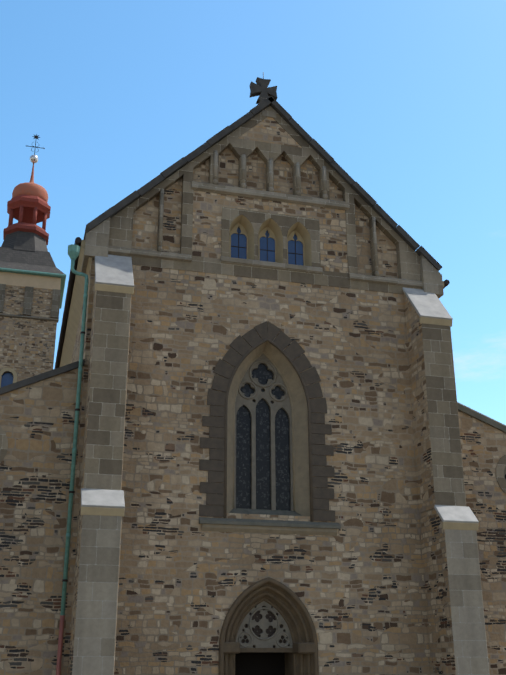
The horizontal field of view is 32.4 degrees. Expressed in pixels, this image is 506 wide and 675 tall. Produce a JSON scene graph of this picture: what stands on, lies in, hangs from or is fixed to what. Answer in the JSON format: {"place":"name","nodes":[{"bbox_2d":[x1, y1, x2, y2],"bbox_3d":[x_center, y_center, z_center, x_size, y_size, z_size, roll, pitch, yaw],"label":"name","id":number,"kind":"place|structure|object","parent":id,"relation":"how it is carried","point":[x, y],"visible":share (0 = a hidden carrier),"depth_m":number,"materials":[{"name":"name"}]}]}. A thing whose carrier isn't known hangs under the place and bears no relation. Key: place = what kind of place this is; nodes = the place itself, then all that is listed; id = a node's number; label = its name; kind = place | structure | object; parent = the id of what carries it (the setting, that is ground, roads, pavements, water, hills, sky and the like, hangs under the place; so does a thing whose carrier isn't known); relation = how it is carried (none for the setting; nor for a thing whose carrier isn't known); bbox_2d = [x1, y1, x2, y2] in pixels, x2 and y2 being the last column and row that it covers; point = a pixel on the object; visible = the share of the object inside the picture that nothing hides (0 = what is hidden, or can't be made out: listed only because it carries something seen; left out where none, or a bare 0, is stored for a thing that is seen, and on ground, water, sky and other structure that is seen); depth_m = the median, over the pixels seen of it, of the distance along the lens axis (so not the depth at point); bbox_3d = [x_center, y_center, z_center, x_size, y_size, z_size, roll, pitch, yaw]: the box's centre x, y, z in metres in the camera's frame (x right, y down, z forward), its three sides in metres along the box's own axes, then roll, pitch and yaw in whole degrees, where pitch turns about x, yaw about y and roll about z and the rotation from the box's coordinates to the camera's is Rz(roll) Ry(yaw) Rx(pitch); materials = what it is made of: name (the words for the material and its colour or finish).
{"place":"outdoors","nodes":[
{"label":"outdoors","id":0,"kind":"place"},
{"bbox_2d":[1,231,47,251],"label":"tower roof","id":1,"kind":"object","parent":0,"point":[25,241],"visible":0.42,"depth_m":69.26,"materials":[{"name":"grey stone"}]},
{"bbox_2d":[3,222,48,244],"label":"lantern base","id":2,"kind":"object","parent":1,"relation":"on","point":[29,227],"depth_m":69.79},
{"bbox_2d":[0,272,60,381],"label":"tower","id":3,"kind":"structure","parent":0,"point":[27,348],"depth_m":65.43,"materials":[{"name":"beige stone"}]},
{"bbox_2d":[0,368,16,387],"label":"window surround","id":4,"kind":"object","parent":3,"relation":"attached to","point":[4,370],"visible":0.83,"depth_m":63.87,"materials":[{"name":"beige stone"}]},
{"bbox_2d":[1,372,12,386],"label":"tower window glass","id":5,"kind":"object","parent":4,"relation":"in","point":[7,379],"visible":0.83,"depth_m":63.99,"materials":[{"name":"blue glass"}]},
{"bbox_2d":[8,205,46,229],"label":"lantern columns","id":6,"kind":"structure","parent":3,"relation":"on","point":[10,222],"depth_m":70.51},
{"bbox_2d":[7,194,50,222],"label":"lantern","id":7,"kind":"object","parent":6,"relation":"on","point":[29,203],"visible":0.77,"depth_m":70.99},
{"bbox_2d":[12,162,47,201],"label":"onion dome","id":8,"kind":"structure","parent":7,"relation":"on","point":[30,187],"depth_m":71.37,"materials":[{"name":"orange metal"}]},
{"bbox_2d":[30,155,37,162],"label":"finial ball","id":9,"kind":"object","parent":8,"relation":"on","point":[34,158],"visible":0.98,"depth_m":73.48,"materials":[{"name":"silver metal"}]},
{"bbox_2d":[26,134,44,154],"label":"weather vane","id":10,"kind":"object","parent":9,"relation":"on","point":[36,136],"visible":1,"depth_m":74.21,"materials":[{"name":"grey metal"}]},
{"bbox_2d":[0,284,60,322],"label":"tower stone trim","id":11,"kind":"structure","parent":3,"relation":"attached to","point":[28,299],"depth_m":66.01,"materials":[{"name":"stone"}]},
{"bbox_2d":[0,247,63,273],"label":"tower roof","id":12,"kind":"structure","parent":3,"relation":"on","point":[39,261],"depth_m":67.83,"materials":[{"name":"grey stone"}]},
{"bbox_2d":[0,268,65,308],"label":"gutter","id":13,"kind":"object","parent":3,"relation":"attached to","point":[63,279],"visible":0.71,"depth_m":66.91,"materials":[{"name":"teal metal"}]},
{"bbox_2d":[0,366,83,674],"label":"aisle wall","id":14,"kind":"structure","parent":0,"point":[37,419],"depth_m":24.23,"materials":[{"name":"brown stone"}]},
{"bbox_2d":[0,426,7,462],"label":"round window surround","id":15,"kind":"object","parent":14,"relation":"attached to","point":[3,444],"visible":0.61,"depth_m":24.69,"materials":[{"name":"beige stone"}]},
{"bbox_2d":[0,359,84,394],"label":"roof edge","id":16,"kind":"object","parent":14,"relation":"on","point":[37,378],"visible":0.4,"depth_m":25.55,"materials":[{"name":"grey stone"}]},
{"bbox_2d":[0,0,505,424],"label":"sky","id":17,"kind":"structure","parent":0,"point":[408,97],"materials":[{"name":"blue"}]},
{"bbox_2d":[458,410,505,674],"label":"aisle wall","id":18,"kind":"structure","parent":0,"point":[483,447],"depth_m":27.81,"materials":[{"name":"brown stone"}]},
{"bbox_2d":[457,403,505,432],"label":"roof edge","id":19,"kind":"object","parent":18,"relation":"on","point":[481,418],"depth_m":28.91,"materials":[{"name":"grey stone"}]},
{"bbox_2d":[457,402,505,425],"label":"roof flashing","id":20,"kind":"object","parent":19,"relation":"on","point":[481,414],"depth_m":28.94,"materials":[{"name":"grey metal"}]},
{"bbox_2d":[496,455,505,493],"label":"round window surround","id":21,"kind":"object","parent":18,"relation":"attached to","point":[500,467],"visible":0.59,"depth_m":28.43,"materials":[{"name":"grey stone"}]},
{"label":"ground","id":22,"kind":"structure","parent":0,"visible":0},
{"bbox_2d":[56,615,64,674],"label":"down pipe","id":23,"kind":"object","parent":22,"relation":"on","point":[60,646],"visible":1,"depth_m":23.01,"materials":[{"name":"brown metal"}]},
{"bbox_2d":[60,259,88,614],"bbox_3d":[-5.329,2.501,25.139,0.576,10.520,0.110,5,-22,-14],"label":"down pipe","id":24,"kind":"object","parent":23,"relation":"on","point":[68,530],"visible":0.98,"depth_m":25.00,"materials":[{"name":"teal metal"}]},
{"bbox_2d":[62,331,84,581],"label":"pipe brackets","id":25,"kind":"object","parent":24,"relation":"attached to","point":[66,580],"visible":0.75,"depth_m":24.47,"materials":[{"name":"grey"}]},
{"bbox_2d":[68,244,79,259],"bbox_3d":[-5.562,-2.603,27.021,0.370,0.440,0.370,5,-22,-14],"label":"hopper","id":26,"kind":"object","parent":24,"relation":"attached to","point":[73,251],"visible":0.96,"depth_m":26.90,"materials":[{"name":"teal metal"}]},
{"bbox_2d":[66,294,87,537],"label":"pipe brackets","id":27,"kind":"object","parent":24,"relation":"attached to","point":[68,535],"visible":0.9,"depth_m":24.90,"materials":[{"name":"teal metal"}]},
{"bbox_2d":[70,306,82,363],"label":"nave","id":28,"kind":"structure","parent":22,"relation":"on","point":[75,354],"depth_m":31.53,"materials":[{"name":"beige stone"}]},
{"bbox_2d":[59,240,91,366],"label":"nave cornice","id":29,"kind":"structure","parent":28,"relation":"attached to","point":[76,305],"depth_m":31.74,"materials":[{"name":"beige stone"}]},
{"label":"nave","id":30,"kind":"object","parent":28,"relation":"on","visible":0},
{"bbox_2d":[54,237,81,368],"bbox_3d":[-11.379,4.905,48.184,0.200,0.250,46.100,5,-22,-14],"label":"roof edge","id":31,"kind":"object","parent":30,"relation":"attached to","point":[78,240],"visible":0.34,"depth_m":32.45,"materials":[{"name":"grey metal"}]},
{"bbox_2d":[443,279,449,288],"bbox_3d":[0.879,6.036,51.223,0.200,0.250,46.100,5,-22,-14],"label":"gutter","id":32,"kind":"object","parent":30,"relation":"attached to","point":[446,282],"visible":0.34,"depth_m":30.42,"materials":[{"name":"grey metal"}]},
{"bbox_2d":[67,497,121,674],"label":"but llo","id":33,"kind":"object","parent":22,"relation":"on","point":[92,644],"visible":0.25,"depth_m":22.44,"materials":[{"name":"grey stone"}]},
{"bbox_2d":[80,507,124,516],"bbox_3d":[-3.995,4.626,23.162,1.150,0.215,0.110,5,-22,-14],"label":"molding","id":34,"kind":"object","parent":33,"relation":"attached to","point":[102,511],"visible":0.98,"depth_m":23.13,"materials":[{"name":"beige stone"}]},
{"bbox_2d":[81,488,124,507],"bbox_3d":[-4.046,4.341,23.474,1.150,0.586,0.567,5,-22,-14],"label":"buttress cap","id":35,"kind":"object","parent":34,"relation":"on","point":[102,498],"visible":0.9,"depth_m":23.41,"materials":[{"name":"white stone"}]},
{"bbox_2d":[80,280,131,496],"bbox_3d":[-4.287,0.869,25.736,1.050,7.650,1.260,5,-22,-14],"label":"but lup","id":36,"kind":"object","parent":33,"relation":"on","point":[103,447],"visible":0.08,"depth_m":24.84,"materials":[{"name":"grey stone"}]},
{"bbox_2d":[94,283,133,294],"bbox_3d":[-4.129,-1.445,25.961,1.150,0.215,0.110,5,-22,-14],"label":"buttress cap molding","id":37,"kind":"object","parent":36,"relation":"attached to","point":[113,288],"visible":0.96,"depth_m":25.93,"materials":[{"name":"beige stone"}]},
{"bbox_2d":[95,255,133,286],"bbox_3d":[-4.269,-2.066,26.756,1.150,1.566,1.259,5,-22,-14],"label":"buttress cap","id":38,"kind":"object","parent":36,"relation":"on","point":[113,270],"visible":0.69,"depth_m":26.62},
{"bbox_2d":[62,117,429,674],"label":"facade wall","id":39,"kind":"structure","parent":22,"relation":"on","point":[355,585],"depth_m":26.64,"materials":[{"name":"stone"}]},
{"bbox_2d":[81,217,109,272],"bbox_3d":[-5.104,-2.948,28.223,0.720,1.458,1.580,5,-22,-14],"label":"gable corner stone","id":40,"kind":"object","parent":39,"relation":"attached to","point":[96,240],"visible":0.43,"depth_m":27.46,"materials":[{"name":"grey stone"}]},
{"bbox_2d":[108,246,191,261],"bbox_3d":[-3.288,-2.689,27.891,2.680,0.270,0.089,5,-22,-14],"label":"string","id":41,"kind":"object","parent":39,"relation":"attached to","point":[149,253],"visible":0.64,"depth_m":27.85,"materials":[{"name":"grey stone"}]},
{"bbox_2d":[92,106,421,293],"bbox_3d":[0.584,-5.056,30.096,11.764,6.848,0.280,5,-22,-14],"label":"gable stonework","id":42,"kind":"object","parent":39,"relation":"attached to","point":[121,234],"visible":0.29,"depth_m":29.61,"materials":[{"name":"grey stone"}]},
{"bbox_2d":[158,150,378,275],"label":"pilasters","id":43,"kind":"object","parent":42,"relation":"attached to","point":[243,175],"visible":0.85,"depth_m":29.96,"materials":[{"name":"grey stone"}]},
{"bbox_2d":[220,256,322,273],"bbox_3d":[0.637,-2.415,28.898,3.500,0.240,0.089,5,-22,-14],"label":"window sill","id":44,"kind":"structure","parent":42,"relation":"attached to","point":[272,265],"depth_m":28.85,"materials":[{"name":"grey stone"}]},
{"bbox_2d":[235,652,284,674],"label":"dark door","id":45,"kind":"structure","parent":39,"relation":"attached to","point":[259,663],"depth_m":25.76,"materials":[{"name":"black"}]},
{"bbox_2d":[83,96,441,270],"bbox_3d":[0.452,-5.468,30.781,12.289,6.210,1.740,5,-22,-14],"label":"roof edge","id":46,"kind":"object","parent":39,"relation":"attached to","point":[328,158],"visible":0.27,"depth_m":30.57,"materials":[{"name":"grey stone"}]},
{"bbox_2d":[233,354,292,510],"bbox_3d":[0.306,2.924,27.537,1.920,5.115,0.160,5,-22,-14],"label":"window tracery","id":47,"kind":"object","parent":39,"relation":"attached to","point":[274,407],"visible":0.56,"depth_m":27.56,"materials":[{"name":"grey stone"}]},
{"bbox_2d":[236,364,290,510],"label":"glazing","id":48,"kind":"structure","parent":47,"relation":"attached to","point":[262,374],"depth_m":27.29,"materials":[{"name":"blue glass"}]},
{"bbox_2d":[199,321,335,521],"bbox_3d":[0.442,2.453,27.106,4.259,6.335,0.154,5,-22,-14],"label":"window surround","id":49,"kind":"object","parent":39,"relation":"attached to","point":[322,472],"depth_m":26.95,"materials":[{"name":"stone"}]},
{"bbox_2d":[223,338,313,521],"bbox_3d":[0.470,2.719,26.953,2.790,5.780,0.100,5,-22,-14],"label":"window molding","id":50,"kind":"structure","parent":39,"relation":"attached to","point":[309,419],"depth_m":26.96,"materials":[{"name":"beige stone"}]},
{"bbox_2d":[227,341,309,515],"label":"window reveal","id":51,"kind":"object","parent":39,"relation":"attached to","point":[279,359],"depth_m":27.39,"materials":[{"name":"beige stone"}]},
{"bbox_2d":[233,352,294,510],"bbox_3d":[0.331,2.843,27.464,2.010,5.113,0.070,5,-22,-14],"label":"window frame","id":52,"kind":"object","parent":51,"relation":"attached to","point":[271,361],"depth_m":27.45,"materials":[{"name":"beige stone"}]},
{"bbox_2d":[238,360,287,401],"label":"foil rings","id":53,"kind":"object","parent":52,"relation":"attached to","point":[270,385],"visible":1,"depth_m":27.96,"materials":[{"name":"grey stone"}]},
{"bbox_2d":[219,577,318,674],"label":"door surround","id":54,"kind":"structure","parent":39,"relation":"attached to","point":[223,663],"depth_m":25.07,"materials":[{"name":"stone"}]},
{"bbox_2d":[262,110,275,117],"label":"stone block","id":55,"kind":"structure","parent":39,"relation":"attached to","point":[270,114],"depth_m":31.03,"materials":[{"name":"grey stone"}]},
{"bbox_2d":[225,582,313,674],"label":"archivolt moldings","id":56,"kind":"structure","parent":39,"relation":"attached to","point":[285,602],"depth_m":25.31,"materials":[{"name":"stone"}]},
{"bbox_2d":[223,642,315,653],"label":"column capitals","id":57,"kind":"object","parent":39,"relation":"attached to","point":[298,647],"depth_m":24.78,"materials":[{"name":"stone"}]},
{"bbox_2d":[202,524,336,535],"bbox_3d":[0.527,5.694,25.800,4.150,0.200,0.079,5,-22,-14],"label":"window sill","id":58,"kind":"structure","parent":39,"relation":"attached to","point":[268,529],"depth_m":25.77,"materials":[{"name":"stone"}]},
{"bbox_2d":[229,508,309,521],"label":"sill","id":59,"kind":"structure","parent":39,"relation":"attached to","point":[264,512],"depth_m":26.42,"materials":[{"name":"beige stone"}]},
{"bbox_2d":[199,517,340,528],"bbox_3d":[0.531,5.492,25.862,4.330,0.220,0.170,5,-22,-14],"label":"sill ledge","id":60,"kind":"object","parent":39,"relation":"attached to","point":[257,522],"visible":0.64,"depth_m":25.79,"materials":[{"name":"grey stone"}]},
{"bbox_2d":[229,215,311,265],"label":"window frames","id":61,"kind":"structure","parent":39,"relation":"attached to","point":[270,225],"depth_m":29.60,"materials":[{"name":"beige stone"}]},
{"bbox_2d":[231,227,246,257],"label":"window bars","id":62,"kind":"object","parent":61,"relation":"attached to","point":[238,243],"visible":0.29,"depth_m":29.37,"materials":[{"name":"black metal"}]},
{"bbox_2d":[231,228,246,258],"bbox_3d":[-0.485,-3.197,29.416,0.680,1.516,0.010,5,-22,-14],"label":"window pane","id":63,"kind":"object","parent":61,"relation":"attached to","point":[242,243],"visible":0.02,"depth_m":29.37,"materials":[{"name":"blue glass"}]},
{"bbox_2d":[260,231,274,261],"bbox_3d":[0.482,-3.108,29.656,0.680,1.516,0.010,5,-22,-14],"label":"window pane","id":64,"kind":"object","parent":61,"relation":"attached to","point":[271,246],"visible":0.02,"depth_m":29.61,"materials":[{"name":"blue glass"}]},
{"bbox_2d":[260,230,274,260],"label":"window bars","id":65,"kind":"object","parent":64,"relation":"attached to","point":[267,250],"visible":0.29,"depth_m":29.61,"materials":[{"name":"black metal"}]},
{"bbox_2d":[288,234,302,264],"bbox_3d":[1.449,-3.019,29.896,0.680,1.516,0.010,5,-22,-14],"label":"window pane","id":66,"kind":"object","parent":61,"relation":"attached to","point":[299,250],"visible":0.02,"depth_m":29.85,"materials":[{"name":"blue glass"}]},
{"bbox_2d":[288,237,302,264],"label":"window bars","id":67,"kind":"object","parent":66,"relation":"attached to","point":[295,253],"visible":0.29,"depth_m":29.84,"materials":[{"name":"black metal"}]},
{"bbox_2d":[191,181,349,209],"bbox_3d":[0.651,-4.871,29.839,5.600,0.320,0.089,5,-22,-14],"label":"string","id":68,"kind":"object","parent":39,"relation":"attached to","point":[246,192],"visible":1,"depth_m":29.77,"materials":[{"name":"grey stone"}]},
{"bbox_2d":[349,273,422,287],"bbox_3d":[4.562,-1.964,29.837,2.680,0.270,0.089,5,-22,-14],"label":"string","id":69,"kind":"object","parent":39,"relation":"attached to","point":[385,280],"visible":1,"depth_m":29.79,"materials":[{"name":"grey stone"}]},
{"bbox_2d":[420,254,443,297],"bbox_3d":[6.032,-1.919,30.985,0.720,1.458,1.580,5,-22,-14],"label":"kneeler stone","id":70,"kind":"object","parent":39,"relation":"attached to","point":[431,277],"visible":0.29,"depth_m":30.22,"materials":[{"name":"grey stone"}]},
{"bbox_2d":[272,606,292,674],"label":"door","id":71,"kind":"structure","parent":22,"relation":"on","point":[288,663],"depth_m":25.55,"materials":[{"name":"brown wood"}]},
{"bbox_2d":[240,648,292,652],"bbox_3d":[0.310,9.012,25.127,1.750,0.120,0.160,5,-22,-14],"label":"transom","id":72,"kind":"object","parent":71,"relation":"attached to","point":[286,650],"visible":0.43,"depth_m":25.08,"materials":[{"name":"stone"}]},
{"bbox_2d":[238,607,289,647],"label":"tracery rings","id":73,"kind":"object","parent":72,"relation":"on","point":[250,628],"visible":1,"depth_m":25.25,"materials":[{"name":"grey stone"}]},
{"bbox_2d":[236,601,292,647],"bbox_3d":[0.309,8.358,25.376,1.760,1.360,0.100,5,-22,-14],"label":"tympanum","id":74,"kind":"object","parent":72,"relation":"on","point":[263,623],"visible":0.67,"depth_m":25.29,"materials":[{"name":"grey stone"}]},
{"bbox_2d":[240,606,288,647],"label":"tracery openings","id":75,"kind":"object","parent":74,"relation":"attached to","point":[268,630],"depth_m":25.38,"materials":[{"name":"black glass"}]},
{"bbox_2d":[419,508,489,674],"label":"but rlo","id":76,"kind":"object","parent":22,"relation":"on","point":[456,630],"visible":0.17,"depth_m":25.18,"materials":[{"name":"grey stone"}]},
{"bbox_2d":[404,293,465,513],"bbox_3d":[5.816,1.802,28.241,1.050,7.650,1.260,5,-22,-14],"label":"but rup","id":77,"kind":"object","parent":76,"relation":"on","point":[438,454],"visible":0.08,"depth_m":27.50,"materials":[{"name":"grey stone"}]},
{"bbox_2d":[419,317,451,326],"bbox_3d":[5.973,-0.512,28.466,1.150,0.215,0.110,5,-22,-14],"label":"molding","id":78,"kind":"object","parent":77,"relation":"attached to","point":[434,321],"visible":0.94,"depth_m":28.43,"materials":[{"name":"beige stone"}]},
{"bbox_2d":[402,287,452,319],"bbox_3d":[5.833,-1.133,29.261,1.150,1.566,1.259,5,-22,-14],"label":"buttress cap","id":79,"kind":"object","parent":78,"relation":"on","point":[426,304],"visible":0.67,"depth_m":29.12,"materials":[{"name":"white stone"}]},
{"bbox_2d":[442,522,478,530],"bbox_3d":[6.107,5.559,25.667,1.150,0.215,0.110,5,-22,-14],"label":"molding","id":80,"kind":"object","parent":76,"relation":"attached to","point":[459,526],"visible":0.94,"depth_m":25.63,"materials":[{"name":"beige stone"}]},
{"bbox_2d":[434,505,478,522],"bbox_3d":[6.056,5.274,25.979,1.150,0.586,0.567,5,-22,-14],"label":"buttress cap","id":81,"kind":"object","parent":80,"relation":"on","point":[461,514],"visible":0.9,"depth_m":25.91,"materials":[{"name":"white stone"}]},
{"bbox_3d":[0.386,-8.467,31.956,0.340,0.450,0.450,5,-22,-14],"label":"cross base","id":82,"kind":"object","parent":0,"visible":0},
{"bbox_2d":[249,77,276,103],"bbox_3d":[0.385,-9.079,32.189,1.000,1.000,0.250,5,-22,-14],"label":"cross","id":83,"kind":"object","parent":82,"relation":"on","point":[259,88],"visible":0.88,"depth_m":32.10,"materials":[{"name":"grey stone"}]}
]}

